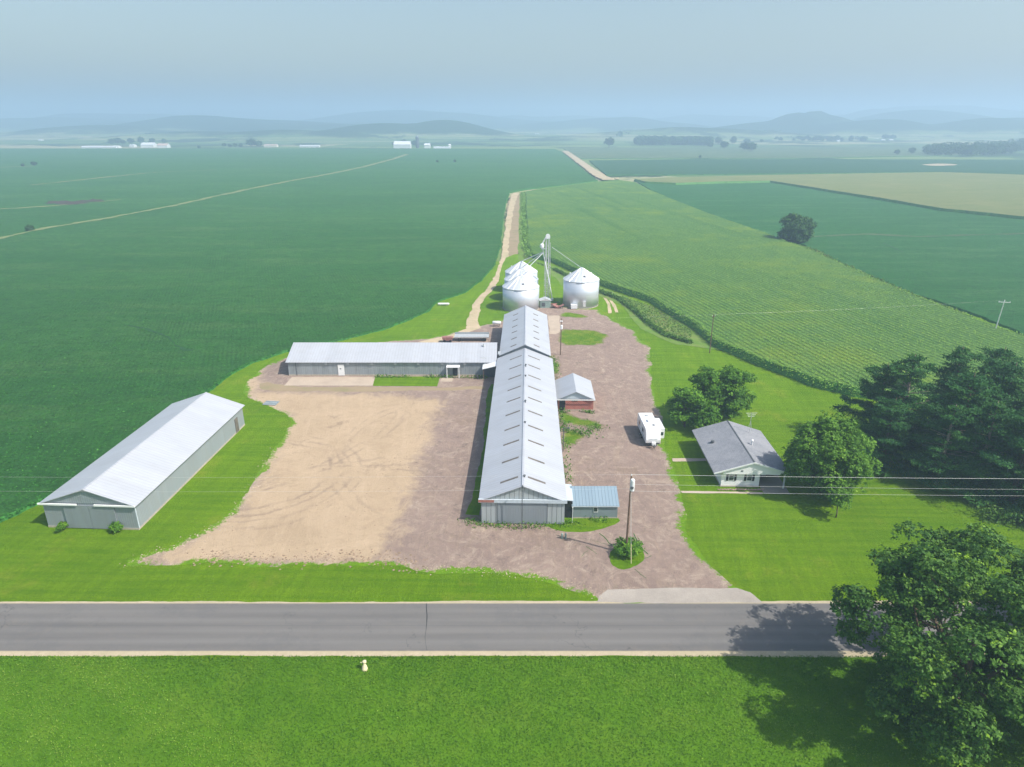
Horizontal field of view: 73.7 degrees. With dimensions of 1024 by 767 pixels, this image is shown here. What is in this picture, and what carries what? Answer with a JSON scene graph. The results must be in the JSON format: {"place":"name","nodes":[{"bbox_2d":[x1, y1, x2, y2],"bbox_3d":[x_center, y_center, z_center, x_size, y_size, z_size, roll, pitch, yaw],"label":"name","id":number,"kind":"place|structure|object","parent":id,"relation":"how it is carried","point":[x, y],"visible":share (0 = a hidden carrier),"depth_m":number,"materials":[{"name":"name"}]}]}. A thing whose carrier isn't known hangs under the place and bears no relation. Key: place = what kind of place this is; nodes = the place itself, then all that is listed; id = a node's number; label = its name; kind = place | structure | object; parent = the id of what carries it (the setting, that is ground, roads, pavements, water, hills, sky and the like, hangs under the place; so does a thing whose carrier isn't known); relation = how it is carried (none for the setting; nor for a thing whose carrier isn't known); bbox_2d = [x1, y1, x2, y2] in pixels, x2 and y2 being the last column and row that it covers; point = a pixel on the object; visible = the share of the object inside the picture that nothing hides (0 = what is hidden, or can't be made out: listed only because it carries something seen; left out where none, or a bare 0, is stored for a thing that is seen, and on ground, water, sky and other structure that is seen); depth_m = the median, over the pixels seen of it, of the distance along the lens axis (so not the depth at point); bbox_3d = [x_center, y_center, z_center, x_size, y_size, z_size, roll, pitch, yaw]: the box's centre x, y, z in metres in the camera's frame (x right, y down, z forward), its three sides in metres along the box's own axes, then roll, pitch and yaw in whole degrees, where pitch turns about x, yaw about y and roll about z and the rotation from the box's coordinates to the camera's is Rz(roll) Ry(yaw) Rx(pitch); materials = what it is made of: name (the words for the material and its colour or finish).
{"place":"outdoors","nodes":[
{"label":"outdoors","id":0,"kind":"place"},
{"bbox_2d":[0,148,597,522],"bbox_3d":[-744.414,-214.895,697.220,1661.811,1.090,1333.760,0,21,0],"label":"soybean field","id":1,"kind":"structure","parent":0,"point":[222,287],"depth_m":253.45,"materials":[{"name":"green plant"}]},
{"bbox_2d":[0,200,111,208],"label":"grass strip","id":2,"kind":"object","parent":1,"relation":"on","point":[46,206],"depth_m":421.57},
{"bbox_2d":[47,199,103,204],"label":"dirt patch","id":3,"kind":"object","parent":2,"relation":"on","point":[73,202],"visible":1,"depth_m":447.49,"materials":[{"name":"soil"}]},
{"bbox_2d":[33,170,198,184],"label":"grass strip","id":4,"kind":"object","parent":1,"relation":"on","point":[108,176],"depth_m":637.97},
{"bbox_2d":[128,325,190,350],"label":"drainage line","id":5,"kind":"object","parent":1,"relation":"on","point":[181,348],"visible":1,"depth_m":168.24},
{"bbox_2d":[0,154,408,238],"bbox_3d":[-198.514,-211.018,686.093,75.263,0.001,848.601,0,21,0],"label":"grass strip","id":6,"kind":"object","parent":1,"relation":"on","point":[2,237],"depth_m":453.39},
{"bbox_2d":[124,305,737,602],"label":"farmyard","id":7,"kind":"structure","parent":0,"point":[336,436],"depth_m":99.76,"materials":[{"name":"gravel"}]},
{"bbox_2d":[117,447,288,565],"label":"loose stones","id":8,"kind":"object","parent":7,"relation":"on","point":[222,520],"visible":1,"depth_m":90.14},
{"bbox_2d":[187,549,427,572],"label":"dirt clods","id":9,"kind":"object","parent":7,"relation":"on","point":[317,557],"visible":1,"depth_m":83.37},
{"bbox_2d":[284,377,374,385],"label":"concrete apron","id":10,"kind":"object","parent":7,"relation":"on","point":[330,381],"visible":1,"depth_m":140.32,"materials":[{"name":"concrete"}]},
{"bbox_2d":[259,382,485,391],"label":"yard drain path","id":11,"kind":"structure","parent":7,"relation":"on","point":[271,386],"depth_m":136.67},
{"bbox_2d":[213,401,565,579],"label":"loose stones","id":12,"kind":"object","parent":7,"relation":"on","point":[391,490],"visible":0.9,"depth_m":102.97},
{"bbox_2d":[285,342,497,377],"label":"pole barn","id":13,"kind":"structure","parent":7,"relation":"on","point":[459,359],"depth_m":143.42,"materials":[{"name":"white metal"}]},
{"bbox_2d":[373,376,439,385],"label":"grass patch","id":14,"kind":"object","parent":7,"relation":"on","point":[411,381],"visible":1,"depth_m":140.31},
{"bbox_2d":[375,373,486,378],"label":"weeds","id":15,"kind":"object","parent":7,"relation":"on","point":[432,376],"visible":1,"depth_m":142.41,"materials":[{"name":"green plant"}]},
{"bbox_2d":[454,332,488,341],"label":"flatbed wagon","id":16,"kind":"object","parent":7,"relation":"on","point":[460,335],"visible":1,"depth_m":166.23,"materials":[{"name":"metal"}]},
{"bbox_2d":[460,515,496,525],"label":"grass patch","id":17,"kind":"object","parent":7,"relation":"on","point":[477,518],"visible":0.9,"depth_m":91.93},
{"bbox_2d":[466,384,493,514],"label":"grass patch","id":18,"kind":"object","parent":7,"relation":"on","point":[474,507],"visible":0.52,"depth_m":104.58,"materials":[{"name":"plant"}]},
{"bbox_2d":[482,361,496,380],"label":"lean to","id":19,"kind":"object","parent":7,"relation":"on","point":[489,369],"visible":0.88,"depth_m":142.15,"materials":[{"name":"white metal"}]},
{"bbox_2d":[426,562,611,601],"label":"loose stones","id":20,"kind":"object","parent":7,"relation":"on","point":[509,573],"visible":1,"depth_m":80.94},
{"bbox_2d":[478,348,566,523],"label":"pole barn","id":21,"kind":"structure","parent":7,"relation":"on","point":[523,445],"depth_m":101.26,"materials":[{"name":"metal"}]},
{"bbox_2d":[497,503,521,523],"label":"sliding door","id":22,"kind":"structure","parent":21,"relation":"in","point":[508,512],"depth_m":90.08,"materials":[{"name":"metal"}]},
{"bbox_2d":[523,503,546,523],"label":"sliding door","id":23,"kind":"structure","parent":21,"relation":"in","point":[532,512],"depth_m":90.01,"materials":[{"name":"metal"}]},
{"bbox_2d":[498,305,550,356],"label":"pole barn","id":24,"kind":"structure","parent":7,"relation":"on","point":[525,326],"depth_m":154.72,"materials":[{"name":"metal"}]},
{"bbox_2d":[457,515,608,531],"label":"weeds","id":25,"kind":"object","parent":7,"relation":"on","point":[516,527],"visible":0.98,"depth_m":90.32,"materials":[{"name":"green plant"}]},
{"bbox_2d":[539,297,556,307],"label":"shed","id":26,"kind":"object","parent":7,"relation":"on","point":[544,302],"visible":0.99,"depth_m":195.21,"materials":[{"name":"grey paint"}]},
{"bbox_2d":[548,316,559,333],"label":"concrete slab","id":27,"kind":"structure","parent":7,"relation":"on","point":[554,324],"depth_m":179.53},
{"bbox_2d":[549,354,561,379],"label":"grass patch","id":28,"kind":"object","parent":7,"relation":"on","point":[558,368],"visible":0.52,"depth_m":148.55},
{"bbox_2d":[550,356,573,483],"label":"weeds","id":29,"kind":"object","parent":7,"relation":"on","point":[553,358],"visible":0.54,"depth_m":115.52,"materials":[{"name":"green plant"}]},
{"bbox_2d":[564,484,572,517],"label":"link shed","id":30,"kind":"structure","parent":7,"relation":"on","point":[568,508],"depth_m":91.78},
{"bbox_2d":[560,429,586,447],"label":"grass patch","id":31,"kind":"object","parent":7,"relation":"on","point":[574,438],"visible":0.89,"depth_m":115.47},
{"bbox_2d":[558,312,588,317],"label":"grass patch","id":32,"kind":"object","parent":7,"relation":"on","point":[570,314],"visible":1,"depth_m":187.91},
{"bbox_2d":[555,373,594,410],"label":"brick building","id":33,"kind":"structure","parent":7,"relation":"on","point":[574,392],"depth_m":126.22,"materials":[{"name":"brick"}]},
{"bbox_2d":[546,518,619,531],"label":"grass patch","id":34,"kind":"object","parent":7,"relation":"on","point":[591,525],"visible":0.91,"depth_m":90.36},
{"bbox_2d":[558,411,607,428],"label":"grass patch","id":35,"kind":"object","parent":7,"relation":"on","point":[576,421],"visible":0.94,"depth_m":121.61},
{"bbox_2d":[557,329,609,345],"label":"grass patch","id":36,"kind":"object","parent":7,"relation":"on","point":[574,337],"visible":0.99,"depth_m":168.82,"materials":[{"name":"plant"}]},
{"bbox_2d":[559,419,609,438],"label":"weeds","id":37,"kind":"object","parent":7,"relation":"on","point":[582,429],"visible":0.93,"depth_m":117.86,"materials":[{"name":"green plant"}]},
{"bbox_2d":[570,486,618,517],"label":"storage shed","id":38,"kind":"structure","parent":7,"relation":"on","point":[594,501],"depth_m":91.90,"materials":[{"name":"metal"}]},
{"bbox_2d":[609,548,643,569],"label":"grass patch","id":39,"kind":"object","parent":7,"relation":"on","point":[618,561],"visible":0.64,"depth_m":83.17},
{"bbox_2d":[613,536,644,558],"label":"bush","id":40,"kind":"object","parent":39,"relation":"on","point":[628,548],"visible":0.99,"depth_m":83.61,"materials":[{"name":"green plant"}]},
{"bbox_2d":[626,474,634,543],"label":"utility pole","id":41,"kind":"object","parent":7,"relation":"on","point":[632,483],"visible":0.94,"depth_m":81.70,"materials":[{"name":"brown wood"}]},
{"bbox_2d":[140,474,625,477],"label":"power line","id":42,"kind":"object","parent":41,"relation":"attached to","point":[241,477],"visible":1,"depth_m":80.66,"materials":[{"name":"metal"}]},
{"bbox_2d":[632,474,998,478],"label":"power line","id":43,"kind":"object","parent":41,"relation":"attached to","point":[844,477],"visible":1,"depth_m":80.31,"materials":[{"name":"metal"}]},
{"bbox_2d":[637,413,664,447],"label":"travel trailer","id":44,"kind":"object","parent":7,"relation":"on","point":[651,429],"visible":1,"depth_m":112.75,"materials":[{"name":"white metal"}]},
{"bbox_2d":[597,588,761,602],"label":"driveway apron","id":45,"kind":"object","parent":7,"relation":"on","point":[684,595],"visible":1,"depth_m":77.04,"materials":[{"name":"grey concrete"}]},
{"bbox_2d":[420,326,479,341],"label":"farm lane","id":46,"kind":"structure","parent":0,"point":[469,329],"depth_m":170.37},
{"bbox_2d":[466,193,519,328],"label":"farm lane","id":47,"kind":"structure","parent":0,"point":[472,319],"depth_m":242.02,"materials":[{"name":"gravel"}]},
{"bbox_2d":[0,600,1008,656],"bbox_3d":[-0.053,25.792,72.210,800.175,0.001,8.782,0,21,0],"label":"road shoulder","id":48,"kind":"object","parent":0,"point":[465,653],"visible":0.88,"depth_m":68.79},
{"bbox_2d":[0,603,1020,650],"bbox_3d":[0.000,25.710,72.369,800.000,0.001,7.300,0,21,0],"label":"road","id":49,"kind":"structure","parent":0,"point":[402,627],"depth_m":72.16,"materials":[{"name":"asphalt"}]},
{"bbox_2d":[0,261,1023,657],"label":"lawn","id":50,"kind":"structure","parent":0,"point":[800,541],"depth_m":89.09,"materials":[{"name":"green plant"}]},
{"bbox_2d":[54,521,67,531],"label":"bush","id":51,"kind":"object","parent":50,"relation":"on","point":[61,525],"visible":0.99,"depth_m":88.89,"materials":[{"name":"green plant"}]},
{"bbox_2d":[107,521,123,532],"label":"bush","id":52,"kind":"object","parent":50,"relation":"on","point":[115,526],"visible":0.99,"depth_m":88.48,"materials":[{"name":"green plant"}]},
{"bbox_2d":[37,392,244,529],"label":"machine shed","id":53,"kind":"structure","parent":50,"relation":"on","point":[191,436],"depth_m":96.68,"materials":[{"name":"metal"}]},
{"bbox_2d":[63,505,92,527],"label":"sliding door","id":54,"kind":"structure","parent":53,"relation":"in","point":[78,516],"depth_m":89.01,"materials":[{"name":"metal"}]},
{"bbox_2d":[88,505,116,528],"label":"sliding door","id":55,"kind":"structure","parent":53,"relation":"in","point":[101,517],"depth_m":88.77,"materials":[{"name":"metal"}]},
{"bbox_2d":[484,254,603,323],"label":"grass patch","id":56,"kind":"object","parent":50,"relation":"on","point":[555,285],"visible":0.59,"depth_m":224.87,"materials":[{"name":"plant"}]},
{"bbox_2d":[502,274,539,311],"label":"grain bin","id":57,"kind":"object","parent":56,"relation":"on","point":[520,291],"visible":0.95,"depth_m":190.29,"materials":[{"name":"metal"}]},
{"bbox_2d":[504,268,537,283],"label":"grain bin","id":58,"kind":"object","parent":56,"relation":"on","point":[519,271],"visible":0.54,"depth_m":201.65,"materials":[{"name":"metal"}]},
{"bbox_2d":[505,261,537,277],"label":"grain bin","id":59,"kind":"object","parent":56,"relation":"on","point":[517,266],"visible":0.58,"depth_m":211.86,"materials":[{"name":"metal"}]},
{"bbox_2d":[521,234,579,300],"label":"grain elevator","id":60,"kind":"object","parent":56,"relation":"on","point":[546,271],"visible":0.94,"depth_m":199.44,"materials":[{"name":"silver metal"}]},
{"bbox_2d":[562,267,599,308],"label":"grain bin","id":61,"kind":"object","parent":56,"relation":"on","point":[580,287],"visible":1,"depth_m":194.05,"materials":[{"name":"metal"}]},
{"bbox_2d":[662,385,710,426],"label":"ash tree","id":62,"kind":"object","parent":50,"relation":"on","point":[693,401],"visible":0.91,"depth_m":116.86,"materials":[{"name":"green plant"}]},
{"bbox_2d":[672,458,706,460],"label":"gravel path","id":63,"kind":"structure","parent":50,"relation":"on","point":[688,459],"depth_m":107.97,"materials":[{"name":"gravel"}]},
{"bbox_2d":[689,404,722,427],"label":"ash tree","id":64,"kind":"object","parent":50,"relation":"on","point":[707,417],"visible":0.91,"depth_m":114.80,"materials":[{"name":"green plant"}]},
{"bbox_2d":[688,365,728,409],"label":"ash tree","id":65,"kind":"object","parent":50,"relation":"on","point":[705,381],"visible":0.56,"depth_m":119.56,"materials":[{"name":"green plant"}]},
{"bbox_2d":[681,491,762,493],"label":"gravel path","id":66,"kind":"structure","parent":50,"relation":"on","point":[721,491],"depth_m":98.38,"materials":[{"name":"stone"}]},
{"bbox_2d":[714,364,757,417],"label":"ash tree","id":67,"kind":"object","parent":50,"relation":"on","point":[733,379],"visible":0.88,"depth_m":120.53,"materials":[{"name":"green plant"}]},
{"bbox_2d":[692,420,791,488],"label":"house","id":68,"kind":"structure","parent":50,"relation":"on","point":[737,455],"depth_m":102.18,"materials":[{"name":"wood"}]},
{"bbox_2d":[759,475,789,493],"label":"carport slab","id":69,"kind":"structure","parent":50,"relation":"on","point":[773,485],"depth_m":100.26,"materials":[{"name":"grey concrete"}]},
{"bbox_2d":[781,408,882,499],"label":"maple tree","id":70,"kind":"object","parent":50,"relation":"on","point":[813,461],"visible":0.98,"depth_m":93.36,"materials":[{"name":"green plant"}]},
{"bbox_2d":[825,485,853,517],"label":"young tree","id":71,"kind":"object","parent":50,"relation":"on","point":[838,497],"visible":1,"depth_m":90.48,"materials":[{"name":"green plant"}]},
{"bbox_2d":[829,363,916,450],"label":"pine tree","id":72,"kind":"object","parent":50,"relation":"on","point":[869,390],"visible":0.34,"depth_m":111.24,"materials":[{"name":"green plant"}]},
{"bbox_2d":[855,396,925,476],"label":"pine tree","id":73,"kind":"object","parent":50,"relation":"on","point":[887,443],"visible":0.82,"depth_m":103.01,"materials":[{"name":"green plant"}]},
{"bbox_2d":[851,353,948,454],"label":"pine tree","id":74,"kind":"object","parent":50,"relation":"on","point":[910,399],"visible":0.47,"depth_m":105.81,"materials":[{"name":"green plant"}]},
{"bbox_2d":[903,404,986,493],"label":"pine tree","id":75,"kind":"object","parent":50,"relation":"on","point":[941,467],"visible":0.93,"depth_m":97.52,"materials":[{"name":"green plant"}]},
{"bbox_2d":[914,346,985,441],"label":"pine tree","id":76,"kind":"object","parent":50,"relation":"on","point":[957,357],"visible":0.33,"depth_m":109.38,"materials":[{"name":"green plant"}]},
{"bbox_2d":[892,372,1022,485],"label":"pine tree","id":77,"kind":"object","parent":50,"relation":"on","point":[968,394],"visible":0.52,"depth_m":98.66,"materials":[{"name":"green plant"}]},
{"bbox_2d":[940,362,1023,463],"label":"pine tree","id":78,"kind":"object","parent":50,"relation":"on","point":[1010,386],"visible":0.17,"depth_m":103.35,"materials":[{"name":"green plant"}]},
{"bbox_2d":[941,345,1023,430],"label":"pine tree","id":79,"kind":"object","parent":50,"relation":"on","point":[1005,354],"visible":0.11,"depth_m":109.69,"materials":[{"name":"green plant"}]},
{"bbox_2d":[949,399,1022,495],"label":"pine tree","id":80,"kind":"object","parent":50,"relation":"on","point":[997,407],"visible":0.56,"depth_m":95.77,"materials":[{"name":"green plant"}]},
{"bbox_2d":[951,403,1023,518],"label":"pine tree","id":81,"kind":"object","parent":50,"relation":"on","point":[1011,489],"visible":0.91,"depth_m":93.54,"materials":[{"name":"green plant"}]},
{"bbox_2d":[966,501,1023,530],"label":"weeds","id":82,"kind":"object","parent":50,"relation":"on","point":[1000,515],"visible":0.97,"depth_m":91.11,"materials":[{"name":"green plant"}]},
{"bbox_2d":[992,403,1023,496],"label":"pine tree","id":83,"kind":"object","parent":50,"relation":"on","point":[1022,411],"visible":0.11,"depth_m":97.66,"materials":[{"name":"green plant"}]},
{"bbox_2d":[0,654,1023,766],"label":"verge","id":84,"kind":"structure","parent":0,"point":[691,746],"depth_m":61.40,"materials":[{"name":"green plant"}]},
{"bbox_2d":[829,517,1023,766],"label":"oak tree","id":85,"kind":"object","parent":84,"relation":"on","point":[919,587],"visible":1,"depth_m":56.35,"materials":[{"name":"green plant"}]},
{"bbox_2d":[0,105,1023,144],"bbox_3d":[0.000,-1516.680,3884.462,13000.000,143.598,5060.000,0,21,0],"label":"hills","id":86,"kind":"structure","parent":0,"point":[917,125],"depth_m":2182.08,"materials":[{"name":"plant"}]},
{"bbox_2d":[0,145,1023,260],"bbox_3d":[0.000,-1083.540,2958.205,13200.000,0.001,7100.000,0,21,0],"label":"ground","id":87,"kind":"structure","parent":0,"point":[1014,155],"depth_m":1389.81,"materials":[{"name":"plant"}]},
{"bbox_2d":[81,146,116,147],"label":"shed","id":88,"kind":"structure","parent":87,"relation":"on","point":[99,147],"depth_m":1341.19,"materials":[{"name":"white paint"}]},
{"bbox_2d":[140,142,156,147],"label":"barn","id":89,"kind":"structure","parent":87,"relation":"on","point":[148,144],"depth_m":1370.40,"materials":[{"name":"white paint"}]},
{"bbox_2d":[393,141,410,147],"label":"barn","id":90,"kind":"structure","parent":87,"relation":"on","point":[401,144],"depth_m":1339.29,"materials":[{"name":"white paint"}]},
{"bbox_2d":[563,151,615,179],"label":"farm lane","id":91,"kind":"structure","parent":87,"relation":"on","point":[592,170],"depth_m":756.08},
{"bbox_2d":[633,135,713,144],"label":"distant wood","id":92,"kind":"object","parent":87,"relation":"on","point":[665,139],"visible":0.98,"depth_m":1503.87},
{"bbox_2d":[774,212,817,243],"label":"lone tree","id":93,"kind":"object","parent":87,"relation":"on","point":[798,228],"visible":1,"depth_m":295.61,"materials":[{"name":"green plant"}]},
{"bbox_2d":[589,159,1023,175],"bbox_3d":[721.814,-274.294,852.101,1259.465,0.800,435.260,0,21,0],"label":"crop strip","id":94,"kind":"object","parent":87,"relation":"on","point":[726,167],"visible":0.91,"depth_m":794.14,"materials":[{"name":"plant"}]},
{"bbox_2d":[774,135,867,140],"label":"distant wood","id":95,"kind":"object","parent":87,"relation":"on","point":[829,138],"visible":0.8,"depth_m":1773.41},
{"bbox_2d":[922,138,1023,155],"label":"distant wood","id":96,"kind":"object","parent":87,"relation":"on","point":[991,147],"visible":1,"depth_m":1081.27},
{"bbox_2d":[504,196,519,255],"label":"farm lane","id":97,"kind":"structure","parent":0,"point":[512,249],"depth_m":330.75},
{"bbox_2d":[0,0,1023,119],"label":"sky","id":98,"kind":"structure","parent":0,"point":[249,59],"materials":[{"name":"blue"}]},
{"bbox_2d":[518,194,722,350],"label":"verge","id":99,"kind":"structure","parent":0,"point":[698,339],"depth_m":183.15,"materials":[{"name":"green plant"}]},
{"bbox_2d":[519,191,532,256],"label":"lane weeds","id":100,"kind":"object","parent":99,"relation":"on","point":[523,228],"visible":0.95,"depth_m":338.43,"materials":[{"name":"green plant"}]},
{"bbox_2d":[526,257,692,338],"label":"ditch bank","id":101,"kind":"structure","parent":99,"relation":"on","point":[670,324],"depth_m":183.97,"materials":[{"name":"green plant"}]},
{"bbox_2d":[523,256,692,343],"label":"bank weeds","id":102,"kind":"object","parent":101,"relation":"on","point":[649,322],"visible":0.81,"depth_m":184.94,"materials":[{"name":"green plant"}]},
{"bbox_2d":[563,146,978,158],"bbox_3d":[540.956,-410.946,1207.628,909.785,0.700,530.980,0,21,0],"label":"pale far field","id":103,"kind":"structure","parent":0,"point":[725,152],"depth_m":1149.45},
{"bbox_2d":[525,180,1023,411],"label":"corn field","id":104,"kind":"structure","parent":0,"point":[680,261],"depth_m":209.52,"materials":[{"name":"green plant"}]},
{"bbox_2d":[634,172,1023,219],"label":"tasselled corn field","id":105,"kind":"structure","parent":0,"point":[994,195],"depth_m":536.01,"materials":[{"name":"plant"}]},
{"bbox_2d":[638,182,1023,335],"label":"soybean field","id":106,"kind":"structure","parent":0,"point":[969,274],"depth_m":307.50,"materials":[{"name":"green plant"}]},
{"bbox_2d":[814,233,1023,236],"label":"waterway","id":107,"kind":"object","parent":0,"point":[916,236],"visible":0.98,"depth_m":317.96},
{"label":"field margin","id":108,"kind":"structure","parent":0,"visible":0},
{"bbox_2d":[786,241,995,325],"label":"margin weeds","id":109,"kind":"object","parent":108,"relation":"on","point":[846,264],"visible":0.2,"depth_m":229.23,"materials":[{"name":"green plant"}]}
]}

